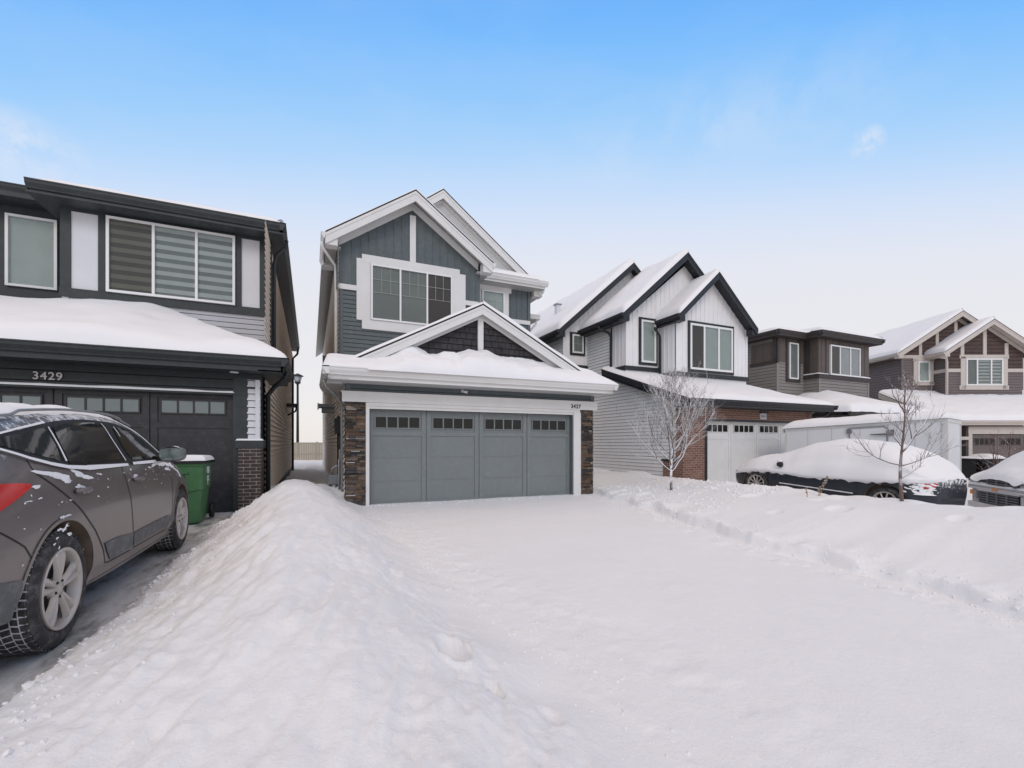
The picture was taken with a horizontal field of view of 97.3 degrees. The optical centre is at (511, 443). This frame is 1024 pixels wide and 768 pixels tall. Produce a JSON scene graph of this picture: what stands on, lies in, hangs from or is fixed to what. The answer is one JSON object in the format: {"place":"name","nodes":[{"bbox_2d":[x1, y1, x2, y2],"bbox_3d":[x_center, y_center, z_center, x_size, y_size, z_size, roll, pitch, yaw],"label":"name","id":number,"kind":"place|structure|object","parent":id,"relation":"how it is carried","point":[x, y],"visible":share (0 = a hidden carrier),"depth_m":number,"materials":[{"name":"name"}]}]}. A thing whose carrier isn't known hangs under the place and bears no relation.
{"place":"outdoors","nodes":[
{"label":"outdoors","id":0,"kind":"place"},
{"bbox_2d":[0,444,1023,767],"bbox_3d":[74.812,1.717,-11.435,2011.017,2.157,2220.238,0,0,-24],"label":"ground","id":1,"kind":"structure","parent":0,"point":[308,624],"depth_m":3.25,"materials":[{"name":"white snow"}]},
{"bbox_2d":[0,512,234,707],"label":"driveway","id":2,"kind":"structure","parent":1,"relation":"on","point":[111,595],"depth_m":3.50,"materials":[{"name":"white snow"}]},
{"bbox_2d":[0,402,188,657],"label":"parked suv","id":3,"kind":"object","parent":2,"relation":"on","point":[87,497],"visible":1,"depth_m":2.85,"materials":[{"name":"grey paint"}]},
{"bbox_2d":[171,455,214,523],"bbox_3d":[-5.032,0.682,6.937,0.670,1.026,0.804,0,0,-24],"label":"wheelie bin","id":4,"kind":"object","parent":2,"relation":"on","point":[195,470],"visible":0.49,"depth_m":6.73,"materials":[{"name":"green plastic"}]},
{"bbox_2d":[0,176,299,513],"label":"charcoal house","id":5,"kind":"structure","parent":1,"relation":"on","point":[157,324],"depth_m":8.21,"materials":[{"name":"grey"}]},
{"bbox_2d":[5,212,57,290],"bbox_3d":[-9.203,-3.660,8.645,0.740,1.360,0.080,0,0,-24],"label":"window","id":6,"kind":"structure","parent":5,"relation":"in","point":[31,243],"depth_m":8.65,"materials":[{"name":"glass"}]},
{"bbox_2d":[0,387,232,512],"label":"garage door","id":7,"kind":"structure","parent":5,"relation":"in","point":[198,424],"depth_m":7.72,"materials":[{"name":"black metal"}]},
{"bbox_2d":[106,215,234,305],"bbox_3d":[-6.677,-3.567,8.899,2.080,1.425,0.080,0,0,-24],"label":"window","id":8,"kind":"structure","parent":5,"relation":"in","point":[143,258],"depth_m":8.88,"materials":[{"name":"glass"}]},
{"bbox_2d":[294,373,303,441],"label":"street lamp","id":9,"kind":"object","parent":1,"relation":"on","point":[297,378],"visible":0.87,"depth_m":40.55,"materials":[{"name":"black metal"}]},
{"bbox_2d":[294,442,322,459],"bbox_3d":[-14.380,0.620,34.660,30.060,1.520,0.140,0,0,-24],"label":"vinyl fence","id":10,"kind":"object","parent":1,"relation":"on","point":[305,450],"visible":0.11,"depth_m":34.15,"materials":[{"name":"beige plastic"}]},
{"bbox_2d":[316,188,618,505],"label":"blue grey house","id":11,"kind":"structure","parent":1,"relation":"on","point":[447,374],"depth_m":10.81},
{"bbox_2d":[371,263,452,325],"bbox_3d":[-2.662,-3.935,12.120,2.180,1.450,0.080,0,0,-24],"label":"window","id":12,"kind":"structure","parent":11,"relation":"in","point":[398,295],"depth_m":12.09,"materials":[{"name":"glass"}]},
{"bbox_2d":[370,409,568,503],"bbox_3d":[-0.775,0.285,10.460,4.930,2.050,0.072,0,0,-24],"label":"garage door","id":13,"kind":"structure","parent":11,"relation":"in","point":[416,456],"depth_m":10.32,"materials":[{"name":"grey metal"}]},
{"bbox_2d":[482,289,504,313],"bbox_3d":[-0.601,-4.290,14.357,0.770,1.140,0.080,0,0,-24],"label":"window","id":14,"kind":"structure","parent":11,"relation":"in","point":[496,299],"depth_m":14.39,"materials":[{"name":"glass"}]},
{"bbox_2d":[0,477,1023,759],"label":"snow chunks","id":15,"kind":"object","parent":1,"relation":"on","point":[30,683],"visible":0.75,"depth_m":4.21,"materials":[{"name":"white snow"}]},
{"bbox_2d":[612,362,722,489],"bbox_3d":[3.865,-0.369,10.731,2.615,3.279,2.284,0,0,-24],"label":"young tree","id":16,"kind":"object","parent":1,"relation":"on","point":[668,426],"visible":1,"depth_m":10.67,"materials":[{"name":"grey plant"}]},
{"bbox_2d":[530,249,837,482],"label":"white house","id":17,"kind":"structure","parent":1,"relation":"on","point":[627,326],"depth_m":16.69,"materials":[{"name":"grey"}]},
{"bbox_2d":[572,334,583,353],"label":"window","id":18,"kind":"structure","parent":17,"relation":"in","point":[577,340],"depth_m":18.49,"materials":[{"name":"glass"}]},
{"bbox_2d":[641,319,655,362],"bbox_3d":[5.102,-3.810,16.853,0.680,1.580,0.080,0,0,-24],"label":"window","id":19,"kind":"structure","parent":17,"relation":"in","point":[648,335],"depth_m":16.86,"materials":[{"name":"clear glass"}]},
{"bbox_2d":[690,323,732,372],"bbox_3d":[7.544,-3.590,17.026,2.180,1.700,0.080,0,0,-24],"label":"window","id":20,"kind":"structure","parent":17,"relation":"in","point":[710,346],"depth_m":17.03,"materials":[{"name":"clear glass"}]},
{"bbox_2d":[708,421,787,482],"bbox_3d":[8.331,0.330,15.389,4.900,2.100,0.072,0,0,-24],"label":"garage door","id":21,"kind":"structure","parent":17,"relation":"in","point":[730,444],"depth_m":15.00,"materials":[{"name":"white metal"}]},
{"bbox_2d":[805,476,827,496],"bbox_3d":[5.912,0.843,8.748,0.469,0.440,0.093,0,0,3],"label":"dry weed","id":22,"kind":"object","parent":1,"relation":"on","point":[819,488],"visible":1,"depth_m":8.74,"materials":[{"name":"brown plant"}]},
{"bbox_2d":[746,327,930,418],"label":"brown house","id":23,"kind":"structure","parent":1,"relation":"on","point":[829,364],"depth_m":19.99,"materials":[{"name":"grey"}]},
{"bbox_2d":[789,342,798,379],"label":"window","id":24,"kind":"structure","parent":23,"relation":"in","point":[793,347],"depth_m":20.03,"materials":[{"name":"glass"}]},
{"bbox_2d":[829,344,860,377],"bbox_3d":[15.155,-3.730,20.486,2.200,1.340,0.080,0,0,-24],"label":"window","id":25,"kind":"structure","parent":23,"relation":"in","point":[843,360],"depth_m":20.50,"materials":[{"name":"clear glass"}]},
{"bbox_2d":[736,438,967,505],"bbox_3d":[7.450,0.688,10.422,1.969,1.605,4.317,0,0,-24],"label":"parked car","id":26,"kind":"object","parent":1,"relation":"on","point":[937,479],"visible":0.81,"depth_m":9.21,"materials":[{"name":"blue paint"}]},
{"bbox_2d":[781,411,961,470],"bbox_3d":[10.303,0.369,13.315,2.098,2.499,4.050,0,0,-38],"label":"cargo trailer","id":27,"kind":"object","parent":1,"relation":"on","point":[802,433],"visible":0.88,"depth_m":12.21,"materials":[{"name":"grey metal"}]},
{"bbox_2d":[842,369,970,500],"bbox_3d":[6.602,-0.021,7.828,2.134,2.584,0.786,0,0,6],"label":"young tree","id":28,"kind":"object","parent":1,"relation":"on","point":[900,477],"visible":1,"depth_m":7.73,"materials":[{"name":"brown plant"}]},
{"bbox_2d":[869,308,1023,461],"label":"taupe gabled house","id":29,"kind":"structure","parent":1,"relation":"on","point":[972,366],"depth_m":23.48,"materials":[{"name":"brown"}]},
{"bbox_2d":[918,361,929,381],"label":"window","id":30,"kind":"structure","parent":29,"relation":"in","point":[925,365],"depth_m":24.17,"materials":[{"name":"clear glass"}]},
{"bbox_2d":[966,358,1003,384],"bbox_3d":[24.580,-3.720,23.450,1.920,1.400,0.080,0,0,0],"label":"window","id":31,"kind":"structure","parent":29,"relation":"in","point":[979,371],"depth_m":23.47,"materials":[{"name":"grey glass"}]},
{"bbox_2d":[972,435,1023,461],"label":"garage door","id":32,"kind":"structure","parent":29,"relation":"in","point":[980,443],"depth_m":21.06,"materials":[{"name":"brown"}]},
{"bbox_2d":[961,454,1004,479],"bbox_3d":[20.590,1.111,19.825,1.220,1.338,1.150,0,0,0],"label":"utility cart","id":33,"kind":"object","parent":1,"relation":"on","point":[969,468],"visible":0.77,"depth_m":19.59,"materials":[{"name":"black plastic"}]},
{"bbox_2d":[971,429,1005,470],"bbox_3d":[20.270,0.690,18.843,1.036,2.683,1.452,0,0,-11],"label":"bare shrub","id":34,"kind":"object","parent":1,"relation":"on","point":[997,453],"visible":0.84,"depth_m":19.00,"materials":[{"name":"brown plant"}]},
{"bbox_2d":[968,451,1023,506],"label":"parked truck","id":35,"kind":"object","parent":1,"relation":"on","point":[1001,483],"visible":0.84,"depth_m":9.12,"materials":[{"name":"white paint"}]},
{"bbox_2d":[991,430,1022,457],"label":"bare shrub","id":36,"kind":"object","parent":1,"relation":"on","point":[1008,451],"visible":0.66,"depth_m":19.29,"materials":[{"name":"brown plant"}]},
{"bbox_2d":[0,0,1023,441],"label":"sky","id":37,"kind":"structure","parent":0,"point":[857,166],"materials":[{"name":"blue"}]}
]}

